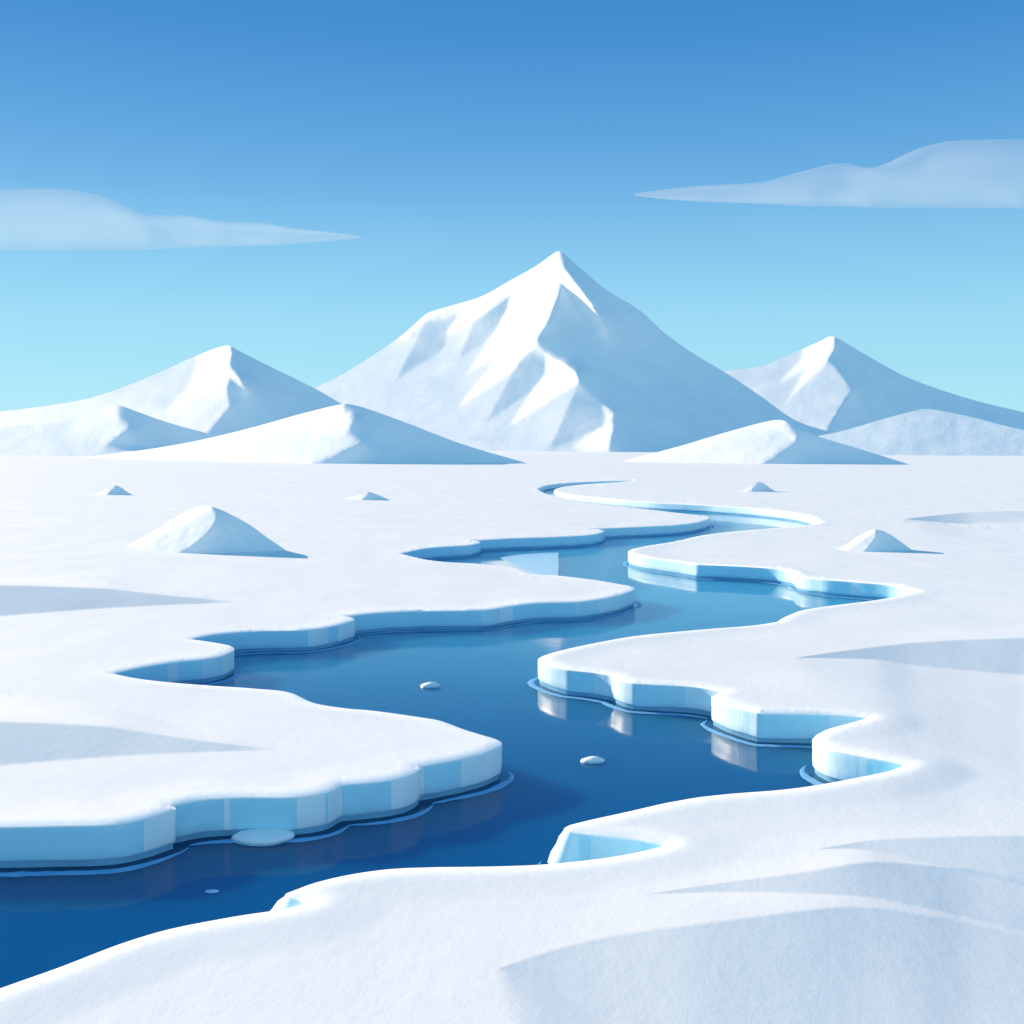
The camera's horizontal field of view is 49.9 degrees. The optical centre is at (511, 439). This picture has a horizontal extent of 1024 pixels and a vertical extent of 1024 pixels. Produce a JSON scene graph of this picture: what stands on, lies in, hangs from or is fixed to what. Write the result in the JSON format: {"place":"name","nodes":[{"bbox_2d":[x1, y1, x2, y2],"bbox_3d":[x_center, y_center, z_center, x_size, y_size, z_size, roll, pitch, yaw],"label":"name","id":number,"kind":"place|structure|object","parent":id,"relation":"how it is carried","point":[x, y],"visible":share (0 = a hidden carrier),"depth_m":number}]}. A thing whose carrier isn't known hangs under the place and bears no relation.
{"place":"outdoors","nodes":[
{"label":"outdoors","id":0,"kind":"place"},
{"bbox_2d":[0,405,215,455],"bbox_3d":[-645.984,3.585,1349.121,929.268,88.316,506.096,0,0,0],"label":"hill","id":1,"kind":"structure","parent":0,"point":[111,429],"depth_m":1257.11},
{"bbox_2d":[0,346,340,435],"bbox_3d":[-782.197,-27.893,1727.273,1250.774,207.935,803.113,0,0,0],"label":"mountain","id":2,"kind":"structure","parent":0,"point":[222,390],"depth_m":1486.68},
{"bbox_2d":[87,404,524,463],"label":"hill","id":3,"kind":"structure","parent":0,"point":[345,434],"depth_m":869.98},
{"bbox_2d":[0,489,876,987],"bbox_3d":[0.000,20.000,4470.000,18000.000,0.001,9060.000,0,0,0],"label":"water","id":4,"kind":"structure","parent":0,"point":[540,801],"depth_m":68.22},
{"bbox_2d":[205,889,218,892],"bbox_3d":[-13.297,20.024,48.725,0.625,0.134,0.352,0,0,0],"label":"ice chunk","id":5,"kind":"object","parent":4,"relation":"on","point":[212,891],"visible":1,"depth_m":48.66},
{"bbox_2d":[231,828,294,845],"bbox_3d":[-12.496,19.868,55.179,3.223,0.653,2.086,0,0,0],"label":"ice chunk","id":6,"kind":"object","parent":4,"relation":"on","point":[263,837],"visible":1,"depth_m":54.67},
{"bbox_2d":[420,682,439,687],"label":"ice chunk","id":7,"kind":"object","parent":4,"relation":"on","point":[431,685],"visible":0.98,"depth_m":88.72},
{"bbox_2d":[500,553,558,575],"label":"ice sheet","id":8,"kind":"object","parent":4,"relation":"on","point":[542,563],"visible":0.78,"depth_m":179.14},
{"bbox_2d":[580,756,604,763],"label":"ice chunk","id":9,"kind":"object","parent":4,"relation":"on","point":[593,760],"visible":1,"depth_m":68.05},
{"bbox_2d":[0,451,1023,1023],"bbox_3d":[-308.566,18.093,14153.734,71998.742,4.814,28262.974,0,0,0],"label":"snow field","id":10,"kind":"structure","parent":0,"point":[878,879],"depth_m":66.05},
{"bbox_2d":[97,486,131,494],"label":"snow mound","id":11,"kind":"object","parent":10,"relation":"on","point":[115,490],"visible":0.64,"depth_m":362.44},
{"bbox_2d":[127,506,285,552],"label":"snow mound","id":12,"kind":"object","parent":10,"relation":"on","point":[205,529],"visible":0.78,"depth_m":177.91},
{"bbox_2d":[345,492,388,499],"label":"snow mound","id":13,"kind":"object","parent":10,"relation":"on","point":[369,496],"visible":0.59,"depth_m":331.52},
{"bbox_2d":[742,482,773,491],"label":"snow mound","id":14,"kind":"object","parent":10,"relation":"on","point":[758,487],"visible":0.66,"depth_m":384.65},
{"bbox_2d":[838,529,910,551],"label":"snow mound","id":15,"kind":"object","parent":10,"relation":"on","point":[876,540],"visible":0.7,"depth_m":179.27},
{"bbox_2d":[0,0,1023,411],"label":"sky","id":16,"kind":"structure","parent":0,"point":[292,186]},
{"bbox_2d":[315,251,832,451],"bbox_3d":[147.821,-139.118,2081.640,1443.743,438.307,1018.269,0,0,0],"label":"mountain","id":17,"kind":"structure","parent":0,"point":[558,351],"depth_m":1885.47},
{"bbox_2d":[625,420,906,463],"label":"hill","id":18,"kind":"structure","parent":0,"point":[776,442],"depth_m":850.46},
{"bbox_2d":[724,336,1023,432],"bbox_3d":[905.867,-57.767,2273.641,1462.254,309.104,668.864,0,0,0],"label":"mountain","id":19,"kind":"structure","parent":0,"point":[832,384],"depth_m":2185.14},
{"bbox_2d":[818,409,1023,455],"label":"hill","id":20,"kind":"structure","parent":0,"point":[927,432],"depth_m":1314.84}
]}

